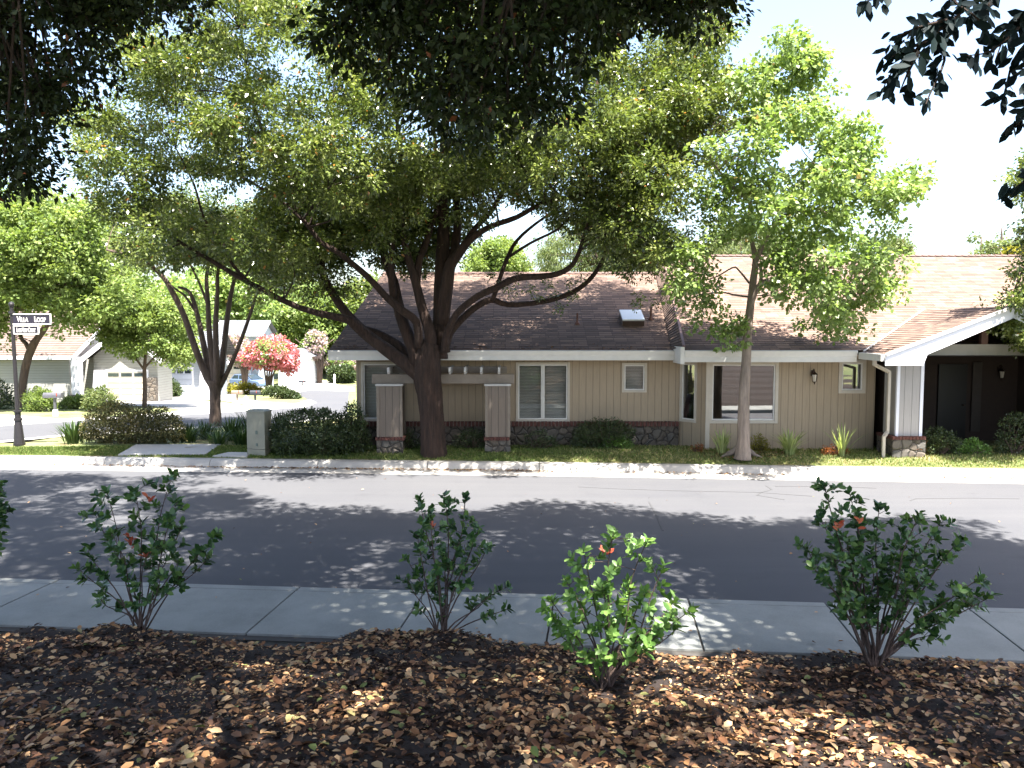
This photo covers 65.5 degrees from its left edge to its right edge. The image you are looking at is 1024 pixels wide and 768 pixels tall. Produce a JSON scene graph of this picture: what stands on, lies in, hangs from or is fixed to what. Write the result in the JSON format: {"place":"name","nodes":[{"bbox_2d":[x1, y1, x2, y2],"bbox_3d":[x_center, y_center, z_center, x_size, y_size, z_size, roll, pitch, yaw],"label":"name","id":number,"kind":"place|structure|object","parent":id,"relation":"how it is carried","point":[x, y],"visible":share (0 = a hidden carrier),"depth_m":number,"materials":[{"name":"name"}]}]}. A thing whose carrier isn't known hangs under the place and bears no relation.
{"place":"outdoors","nodes":[
{"label":"outdoors","id":0,"kind":"place"},
{"bbox_2d":[0,399,316,425],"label":"sidewalk","id":1,"kind":"structure","parent":0,"point":[6,420],"depth_m":36.84,"materials":[{"name":"concrete"}]},
{"bbox_2d":[241,395,250,409],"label":"fire hydrant","id":2,"kind":"object","parent":1,"relation":"on","point":[245,399],"visible":0.99,"depth_m":42.77,"materials":[{"name":"white metal"}]},
{"bbox_2d":[0,390,348,440],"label":"side road","id":3,"kind":"structure","parent":0,"point":[337,401],"depth_m":36.93,"materials":[{"name":"grey asphalt"}]},
{"bbox_2d":[0,418,322,441],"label":"side kerb","id":4,"kind":"structure","parent":3,"relation":"on","point":[64,435],"depth_m":25.98,"materials":[{"name":"concrete"}]},
{"bbox_2d":[115,398,248,410],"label":"tan house driveway","id":5,"kind":"structure","parent":0,"point":[191,405],"depth_m":48.23,"materials":[{"name":"concrete"}]},
{"bbox_2d":[174,388,292,407],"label":"house driveway","id":6,"kind":"structure","parent":0,"point":[231,398],"depth_m":54.55,"materials":[{"name":"concrete"}]},
{"bbox_2d":[229,374,265,386],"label":"parked car","id":7,"kind":"object","parent":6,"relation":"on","point":[259,381],"visible":0.33,"depth_m":84.19,"materials":[{"name":"blue paint"}]},
{"bbox_2d":[278,380,353,391],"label":"white house driveway","id":8,"kind":"structure","parent":0,"point":[324,385],"depth_m":83.77,"materials":[{"name":"concrete"}]},
{"bbox_2d":[0,370,1022,481],"bbox_3d":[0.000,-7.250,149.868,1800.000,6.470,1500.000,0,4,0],"label":"ground","id":9,"kind":"structure","parent":0,"point":[70,413],"depth_m":39.44,"materials":[{"name":"soil"}]},
{"bbox_2d":[0,378,14,409],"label":"hedge","id":10,"kind":"object","parent":9,"relation":"on","point":[9,401],"visible":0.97,"depth_m":43.12,"materials":[{"name":"green plant"}]},
{"bbox_2d":[20,385,58,411],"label":"shrub","id":11,"kind":"object","parent":9,"relation":"on","point":[39,400],"visible":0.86,"depth_m":40.87,"materials":[{"name":"green plant"}]},
{"bbox_2d":[42,393,63,415],"bbox_3d":[-21.484,1.007,37.301,0.845,1.207,0.280,0,4,0],"label":"mailbox","id":12,"kind":"object","parent":9,"relation":"on","point":[54,396],"visible":0.86,"depth_m":37.18,"materials":[{"name":"grey metal"}]},
{"bbox_2d":[0,177,142,408],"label":"leaning tree","id":13,"kind":"object","parent":9,"relation":"on","point":[59,262],"visible":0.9,"depth_m":40.13,"materials":[{"name":"green plant"}]},
{"bbox_2d":[58,393,88,408],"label":"shrub","id":14,"kind":"object","parent":9,"relation":"on","point":[72,402],"visible":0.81,"depth_m":43.44,"materials":[{"name":"green plant"}]},
{"bbox_2d":[0,311,172,401],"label":"tan roofed house","id":15,"kind":"structure","parent":9,"relation":"on","point":[73,364],"depth_m":52.24,"materials":[{"name":"beige paint"}]},
{"bbox_2d":[107,372,142,400],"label":"garage door","id":16,"kind":"structure","parent":15,"relation":"in","point":[127,392],"depth_m":52.35,"materials":[{"name":"white paint"}]},
{"bbox_2d":[14,190,163,309],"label":"tree","id":17,"kind":"object","parent":9,"relation":"on","point":[143,277],"depth_m":77.75,"materials":[{"name":"green plant"}]},
{"bbox_2d":[79,382,120,411],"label":"shrub","id":18,"kind":"object","parent":9,"relation":"on","point":[92,399],"visible":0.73,"depth_m":40.83,"materials":[{"name":"green plant"}]},
{"bbox_2d":[78,399,187,444],"bbox_3d":[-11.659,1.234,24.356,3.681,1.565,2.021,0,4,0],"label":"hedge","id":19,"kind":"object","parent":9,"relation":"on","point":[160,419],"visible":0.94,"depth_m":24.03,"materials":[{"name":"green plant"}]},
{"bbox_2d":[86,284,205,406],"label":"young tree","id":20,"kind":"object","parent":9,"relation":"on","point":[168,338],"visible":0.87,"depth_m":43.63,"materials":[{"name":"green plant"}]},
{"bbox_2d":[131,268,223,330],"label":"tree","id":21,"kind":"object","parent":9,"relation":"on","point":[189,282],"visible":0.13,"depth_m":76.29,"materials":[{"name":"green plant"}]},
{"bbox_2d":[172,377,184,396],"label":"shrub","id":22,"kind":"object","parent":9,"relation":"on","point":[177,389],"visible":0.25,"depth_m":60.22,"materials":[{"name":"green plant"}]},
{"bbox_2d":[118,444,247,458],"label":"corner walk","id":23,"kind":"structure","parent":9,"relation":"on","point":[161,449],"depth_m":23.09,"materials":[{"name":"concrete"}]},
{"bbox_2d":[175,420,204,442],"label":"agapanthus","id":24,"kind":"object","parent":9,"relation":"on","point":[191,436],"visible":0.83,"depth_m":24.51,"materials":[{"name":"green plant"}]},
{"bbox_2d":[99,179,288,426],"bbox_3d":[-11.918,-2.986,30.413,9.109,9.439,7.185,0,4,0],"label":"multi stemmed tree","id":25,"kind":"object","parent":9,"relation":"on","point":[211,362],"visible":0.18,"depth_m":30.21,"materials":[{"name":"green plant"}]},
{"bbox_2d":[172,331,234,395],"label":"blue grey house","id":26,"kind":"structure","parent":9,"relation":"on","point":[192,382],"depth_m":61.85,"materials":[{"name":"paint"}]},
{"bbox_2d":[172,369,191,395],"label":"garage door","id":27,"kind":"structure","parent":26,"relation":"in","point":[184,378],"depth_m":61.84,"materials":[{"name":"white paint"}]},
{"bbox_2d":[190,420,218,439],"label":"agapanthus","id":28,"kind":"object","parent":9,"relation":"on","point":[206,427],"visible":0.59,"depth_m":25.62,"materials":[{"name":"green plant"}]},
{"bbox_2d":[212,416,246,440],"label":"agapanthus","id":29,"kind":"object","parent":9,"relation":"on","point":[231,426],"visible":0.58,"depth_m":25.20,"materials":[{"name":"green plant"}]},
{"bbox_2d":[183,266,288,327],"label":"tree","id":30,"kind":"object","parent":9,"relation":"on","point":[240,308],"visible":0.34,"depth_m":92.60,"materials":[{"name":"green plant"}]},
{"bbox_2d":[231,390,242,405],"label":"mailbox","id":31,"kind":"object","parent":9,"relation":"on","point":[236,392],"visible":0.86,"depth_m":46.77,"materials":[{"name":"beige metal"}]},
{"bbox_2d":[227,333,249,383],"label":"crape myrtle","id":32,"kind":"object","parent":9,"relation":"on","point":[234,338],"visible":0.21,"depth_m":78.30,"materials":[{"name":"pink plant"}]},
{"bbox_2d":[227,380,263,393],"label":"shrub","id":33,"kind":"object","parent":9,"relation":"on","point":[246,386],"visible":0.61,"depth_m":66.01,"materials":[{"name":"yellow plant"}]},
{"bbox_2d":[219,320,277,387],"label":"two storey house","id":34,"kind":"structure","parent":9,"relation":"on","point":[256,329],"depth_m":86.66,"materials":[{"name":"white"}]},
{"bbox_2d":[227,366,248,383],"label":"garage door","id":35,"kind":"structure","parent":34,"relation":"in","point":[234,369],"depth_m":86.06,"materials":[{"name":"white paint"}]},
{"bbox_2d":[230,408,271,431],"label":"agapanthus","id":36,"kind":"object","parent":9,"relation":"on","point":[243,417],"visible":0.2,"depth_m":25.58,"materials":[{"name":"green plant"}]},
{"bbox_2d":[250,390,260,404],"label":"mailbox","id":37,"kind":"object","parent":9,"relation":"on","point":[254,392],"visible":0.86,"depth_m":47.31,"materials":[{"name":"grey metal"}]},
{"bbox_2d":[236,332,302,385],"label":"crape myrtle","id":38,"kind":"object","parent":9,"relation":"on","point":[275,352],"visible":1,"depth_m":63.76,"materials":[{"name":"pink plant"}]},
{"bbox_2d":[262,384,301,398],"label":"hedge","id":39,"kind":"object","parent":9,"relation":"on","point":[282,392],"visible":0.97,"depth_m":56.75,"materials":[{"name":"green plant"}]},
{"bbox_2d":[271,409,294,440],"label":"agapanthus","id":40,"kind":"object","parent":9,"relation":"on","point":[276,421],"visible":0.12,"depth_m":25.45,"materials":[{"name":"green plant"}]},
{"bbox_2d":[278,348,317,384],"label":"white house","id":41,"kind":"structure","parent":9,"relation":"on","point":[307,372],"depth_m":92.18,"materials":[{"name":"white paint"}]},
{"bbox_2d":[282,370,298,383],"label":"garage door","id":42,"kind":"structure","parent":41,"relation":"in","point":[294,379],"depth_m":92.15,"materials":[{"name":"white paint"}]},
{"bbox_2d":[295,329,333,382],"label":"crape myrtle","id":43,"kind":"object","parent":9,"relation":"on","point":[316,342],"visible":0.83,"depth_m":94.58,"materials":[{"name":"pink plant"}]},
{"bbox_2d":[270,280,360,347],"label":"tree","id":44,"kind":"object","parent":9,"relation":"on","point":[293,324],"visible":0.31,"depth_m":102.09,"materials":[{"name":"green plant"}]},
{"bbox_2d":[323,354,355,370],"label":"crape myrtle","id":45,"kind":"object","parent":9,"relation":"on","point":[327,362],"visible":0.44,"depth_m":102.31,"materials":[{"name":"green plant"}]},
{"bbox_2d":[326,362,355,383],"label":"hedge","id":46,"kind":"object","parent":9,"relation":"on","point":[345,373],"visible":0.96,"depth_m":95.35,"materials":[{"name":"green plant"}]},
{"bbox_2d":[314,269,380,360],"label":"tree","id":47,"kind":"object","parent":9,"relation":"on","point":[360,299],"visible":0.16,"depth_m":104.00,"materials":[{"name":"green plant"}]},
{"bbox_2d":[459,234,535,271],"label":"tree","id":48,"kind":"object","parent":9,"relation":"on","point":[489,254],"visible":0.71,"depth_m":57.56,"materials":[{"name":"green plant"}]},
{"bbox_2d":[0,455,1023,477],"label":"kerb","id":49,"kind":"structure","parent":9,"relation":"on","point":[624,467],"depth_m":21.58,"materials":[{"name":"concrete"}]},
{"bbox_2d":[524,205,667,271],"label":"willow tree","id":50,"kind":"object","parent":9,"relation":"on","point":[550,253],"visible":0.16,"depth_m":55.53,"materials":[{"name":"green plant"}]},
{"bbox_2d":[328,254,1023,457],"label":"ranch house","id":51,"kind":"structure","parent":9,"relation":"on","point":[933,354],"depth_m":23.67,"materials":[{"name":"beige wood"}]},
{"bbox_2d":[361,362,402,420],"bbox_3d":[-3.862,0.218,23.734,1.245,1.774,0.171,0,4,0],"label":"window","id":52,"kind":"structure","parent":51,"relation":"in","point":[368,390],"depth_m":23.76,"materials":[{"name":"grey glass"}]},
{"bbox_2d":[336,343,661,349],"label":"roof leaves","id":53,"kind":"object","parent":51,"relation":"on","point":[507,348],"visible":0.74,"depth_m":22.90,"materials":[{"name":"plant"}]},
{"bbox_2d":[516,362,569,421],"bbox_3d":[0.916,0.232,23.735,1.603,1.774,0.171,0,4,0],"label":"window","id":54,"kind":"structure","parent":51,"relation":"in","point":[542,388],"depth_m":23.77,"materials":[{"name":"grey glass"}]},
{"bbox_2d":[622,363,646,391],"bbox_3d":[3.635,-0.196,23.703,0.736,0.888,0.171,0,4,0],"label":"window","id":55,"kind":"structure","parent":51,"relation":"in","point":[631,381],"depth_m":23.74,"materials":[{"name":"white glass"}]},
{"bbox_2d":[679,362,696,422],"bbox_3d":[5.194,0.229,23.411,0.445,1.787,0.536,0,4,0],"label":"window","id":56,"kind":"structure","parent":51,"relation":"in","point":[688,370],"depth_m":23.44,"materials":[{"name":"white glass"}]},
{"bbox_2d":[709,362,778,423],"bbox_3d":[6.651,0.241,22.890,1.989,1.795,0.085,0,4,0],"label":"window","id":57,"kind":"structure","parent":51,"relation":"in","point":[724,377],"depth_m":22.90,"materials":[{"name":"white glass"}]},
{"bbox_2d":[838,360,866,392],"bbox_3d":[9.757,-0.213,22.855,0.779,0.965,0.080,0,4,0],"label":"window","id":58,"kind":"structure","parent":51,"relation":"in","point":[852,375],"depth_m":22.85,"materials":[{"name":"white glass"}]},
{"bbox_2d":[936,364,967,437],"bbox_3d":[14.000,0.544,25.326,0.900,2.350,0.139,0,4,0],"label":"door","id":59,"kind":"structure","parent":51,"relation":"in","point":[952,378],"depth_m":25.32,"materials":[{"name":"black wood"}]},
{"bbox_2d":[697,224,817,254],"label":"willow tree","id":60,"kind":"object","parent":9,"relation":"on","point":[732,249],"visible":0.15,"depth_m":57.51,"materials":[{"name":"green plant"}]},
{"bbox_2d":[876,234,916,254],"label":"tree","id":61,"kind":"object","parent":9,"relation":"on","point":[899,244],"visible":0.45,"depth_m":75.93,"materials":[{"name":"green plant"}]},
{"bbox_2d":[966,224,1023,254],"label":"tree","id":62,"kind":"object","parent":9,"relation":"on","point":[993,248],"visible":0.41,"depth_m":76.36,"materials":[{"name":"green plant"}]},
{"bbox_2d":[998,244,1023,254],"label":"tree","id":63,"kind":"object","parent":9,"relation":"on","point":[1003,252],"visible":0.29,"depth_m":66.13,"materials":[{"name":"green plant"}]},
{"bbox_2d":[0,469,1023,642],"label":"road","id":64,"kind":"structure","parent":0,"point":[738,545],"depth_m":15.39,"materials":[{"name":"grey asphalt"}]},
{"bbox_2d":[0,578,1023,612],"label":"kerb","id":65,"kind":"structure","parent":64,"relation":"on","point":[708,601],"depth_m":11.20,"materials":[{"name":"concrete"}]},
{"bbox_2d":[0,463,1023,483],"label":"gutter","id":66,"kind":"object","parent":64,"relation":"on","point":[517,473],"depth_m":21.21,"materials":[{"name":"grey concrete"}]},
{"bbox_2d":[586,486,1016,529],"bbox_3d":[6.545,2.648,17.367,9.883,0.004,4.262,0,4,0],"label":"road crack seal","id":67,"kind":"object","parent":64,"relation":"on","point":[777,498],"visible":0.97,"depth_m":18.49,"materials":[{"name":"grey asphalt"}]},
{"bbox_2d":[0,625,1023,767],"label":"mulch bank","id":68,"kind":"structure","parent":0,"point":[407,744],"depth_m":6.40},
{"bbox_2d":[68,467,224,630],"bbox_3d":[-4.386,1.978,9.316,1.897,1.940,0.900,0,4,0],"label":"toyon shrub","id":69,"kind":"object","parent":68,"relation":"on","point":[157,547],"visible":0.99,"depth_m":9.30,"materials":[{"name":"green plant"}]},
{"bbox_2d":[392,490,513,631],"bbox_3d":[-0.664,2.072,9.040,1.426,1.698,1.014,0,4,0],"label":"toyon shrub","id":70,"kind":"object","parent":68,"relation":"on","point":[445,563],"visible":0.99,"depth_m":9.11,"materials":[{"name":"green plant"}]},
{"bbox_2d":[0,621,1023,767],"bbox_3d":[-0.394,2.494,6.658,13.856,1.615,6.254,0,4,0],"label":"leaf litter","id":71,"kind":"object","parent":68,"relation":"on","point":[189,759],"visible":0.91,"depth_m":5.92,"materials":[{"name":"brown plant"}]},
{"bbox_2d":[0,623,1023,767],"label":"bark chips","id":72,"kind":"object","parent":68,"relation":"on","point":[223,754],"visible":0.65,"depth_m":6.09,"materials":[{"name":"brown wood"}]},
{"bbox_2d":[285,0,761,171],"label":"shade canopy tree","id":73,"kind":"object","parent":68,"relation":"on","point":[470,59],"visible":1,"depth_m":5.95,"materials":[{"name":"green plant"}]},
{"bbox_2d":[535,524,699,690],"bbox_3d":[0.945,1.992,7.232,1.478,1.591,0.849,0,4,0],"label":"toyon shrub","id":74,"kind":"object","parent":68,"relation":"on","point":[648,640],"visible":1,"depth_m":7.09,"materials":[{"name":"green plant"}]},
{"bbox_2d":[793,476,1002,666],"bbox_3d":[3.890,1.923,8.075,2.108,2.015,1.052,0,4,0],"label":"toyon shrub","id":75,"kind":"object","parent":68,"relation":"on","point":[848,586],"visible":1,"depth_m":8.06,"materials":[{"name":"green plant"}]},
{"bbox_2d":[856,0,1023,208],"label":"shade canopy tree","id":76,"kind":"object","parent":68,"relation":"on","point":[908,54],"visible":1,"depth_m":5.05,"materials":[{"name":"green plant"}]},
{"bbox_2d":[0,582,1023,665],"bbox_3d":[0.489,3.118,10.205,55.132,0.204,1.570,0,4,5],"label":"sidewalk","id":77,"kind":"structure","parent":0,"point":[798,630],"depth_m":10.16,"materials":[{"name":"concrete"}]},
{"bbox_2d":[0,480,16,556],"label":"toyon shrub","id":78,"kind":"object","parent":77,"relation":"on","point":[5,508],"visible":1,"depth_m":10.06,"materials":[{"name":"green plant"}]},
{"bbox_2d":[0,443,1023,468],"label":"lawn","id":79,"kind":"structure","parent":0,"point":[483,459],"depth_m":21.97,"materials":[{"name":"plant"}]},
{"bbox_2d":[8,302,51,445],"bbox_3d":[-14.265,-0.298,23.680,1.287,4.281,0.327,0,4,0],"label":"street sign post","id":80,"kind":"object","parent":79,"relation":"on","point":[25,323],"visible":1,"depth_m":23.56,"materials":[{"name":"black metal"}]},
{"bbox_2d":[51,419,87,444],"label":"agapanthus","id":81,"kind":"object","parent":79,"relation":"on","point":[72,436],"visible":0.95,"depth_m":23.98,"materials":[{"name":"green plant"}]},
{"bbox_2d":[193,427,234,444],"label":"agapanthus","id":82,"kind":"object","parent":79,"relation":"on","point":[217,438],"visible":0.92,"depth_m":23.86,"materials":[{"name":"green plant"}]},
{"bbox_2d":[226,425,246,445],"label":"agapanthus","id":83,"kind":"object","parent":79,"relation":"on","point":[241,437],"visible":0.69,"depth_m":23.65,"materials":[{"name":"green plant"}]},
{"bbox_2d":[245,408,271,456],"bbox_3d":[-7.214,1.397,22.731,0.710,1.366,0.494,1,4,17],"label":"utility cabinet","id":84,"kind":"object","parent":79,"relation":"on","point":[258,426],"visible":0.88,"depth_m":22.51,"materials":[{"name":"grey metal"}]},
{"bbox_2d":[267,406,360,459],"bbox_3d":[-5.671,1.444,22.727,2.768,1.684,1.950,0,4,0],"label":"hedge","id":85,"kind":"object","parent":79,"relation":"on","point":[329,432],"visible":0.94,"depth_m":22.38,"materials":[{"name":"green plant"}]},
{"bbox_2d":[337,400,373,453],"bbox_3d":[-4.466,1.283,22.719,1.076,1.715,1.183,0,4,0],"label":"shrub","id":86,"kind":"object","parent":79,"relation":"on","point":[352,411],"visible":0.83,"depth_m":22.55,"materials":[{"name":"green plant"}]},
{"bbox_2d":[0,0,751,458],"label":"shade tree","id":87,"kind":"object","parent":79,"relation":"on","point":[393,214],"depth_m":19.76,"materials":[{"name":"green plant"}]},
{"bbox_2d":[404,428,420,448],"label":"shrub","id":88,"kind":"object","parent":79,"relation":"on","point":[408,441],"visible":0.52,"depth_m":23.07,"materials":[{"name":"green plant"}]},
{"bbox_2d":[372,365,513,453],"bbox_3d":[-1.956,0.765,22.966,4.043,2.550,1.300,0,4,0],"label":"pergola","id":89,"kind":"object","parent":79,"relation":"on","point":[390,410],"visible":0.98,"depth_m":22.57,"materials":[{"name":"beige wood"}]},
{"bbox_2d":[450,427,484,448],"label":"shrub","id":90,"kind":"object","parent":79,"relation":"on","point":[474,443],"visible":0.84,"depth_m":23.03,"materials":[{"name":"green plant"}]},
{"bbox_2d":[518,428,559,448],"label":"shrub","id":91,"kind":"object","parent":79,"relation":"on","point":[538,443],"visible":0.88,"depth_m":23.03,"materials":[{"name":"green plant"}]},
{"bbox_2d":[569,416,636,448],"bbox_3d":[2.634,1.450,23.183,2.059,1.093,1.190,0,4,0],"label":"shrub","id":92,"kind":"object","parent":79,"relation":"on","point":[603,429],"visible":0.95,"depth_m":23.04,"materials":[{"name":"green plant"}]},
{"bbox_2d":[597,435,634,448],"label":"shrub","id":93,"kind":"object","parent":79,"relation":"on","point":[621,445],"visible":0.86,"depth_m":22.98,"materials":[{"name":"green plant"}]},
{"bbox_2d":[690,442,705,452],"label":"shrub","id":94,"kind":"object","parent":79,"relation":"on","point":[700,447],"visible":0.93,"depth_m":22.45,"materials":[{"name":"orange plant"}]},
{"bbox_2d":[711,425,731,452],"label":"spiky plant","id":95,"kind":"object","parent":79,"relation":"on","point":[723,441],"visible":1,"depth_m":22.17,"materials":[{"name":"green plant"}]},
{"bbox_2d":[702,451,803,461],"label":"trunk litter","id":96,"kind":"object","parent":79,"relation":"on","point":[751,456],"visible":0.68,"depth_m":22.02,"materials":[{"name":"brown plant"}]},
{"bbox_2d":[750,433,771,451],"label":"shrub","id":97,"kind":"object","parent":79,"relation":"on","point":[757,446],"visible":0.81,"depth_m":22.46,"materials":[{"name":"green plant"}]},
{"bbox_2d":[771,428,805,454],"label":"spiky plant","id":98,"kind":"object","parent":79,"relation":"on","point":[788,444],"visible":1,"depth_m":21.97,"materials":[{"name":"green plant"}]},
{"bbox_2d":[651,19,939,460],"bbox_3d":[7.237,-3.422,20.122,7.305,11.140,5.218,0,4,0],"label":"maple tree","id":99,"kind":"object","parent":79,"relation":"on","point":[829,181],"visible":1,"depth_m":19.50,"materials":[{"name":"green plant"}]},
{"bbox_2d":[820,443,849,455],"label":"shrub","id":100,"kind":"object","parent":79,"relation":"on","point":[832,451],"visible":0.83,"depth_m":22.03,"materials":[{"name":"orange plant"}]},
{"bbox_2d":[822,422,865,455],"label":"spiky plant","id":101,"kind":"object","parent":79,"relation":"on","point":[842,444],"visible":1,"depth_m":21.82,"materials":[{"name":"green plant"}]},
{"bbox_2d":[922,425,968,454],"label":"shrub","id":102,"kind":"object","parent":79,"relation":"on","point":[948,442],"visible":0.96,"depth_m":21.91,"materials":[{"name":"green plant"}]},
{"bbox_2d":[952,437,991,454],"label":"shrub","id":103,"kind":"object","parent":79,"relation":"on","point":[975,447],"visible":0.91,"depth_m":21.94,"materials":[{"name":"green plant"}]},
{"bbox_2d":[973,147,1023,358],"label":"edge tree","id":104,"kind":"object","parent":79,"relation":"on","point":[1012,331],"visible":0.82,"depth_m":20.64,"materials":[{"name":"green plant"}]},
{"bbox_2d":[993,410,1023,454],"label":"shrub","id":105,"kind":"object","parent":79,"relation":"on","point":[1019,449],"visible":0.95,"depth_m":21.98,"materials":[{"name":"green plant"}]},
{"bbox_2d":[0,0,1023,330],"label":"sky","id":106,"kind":"structure","parent":0,"point":[963,135],"materials":[{"name":"white"}]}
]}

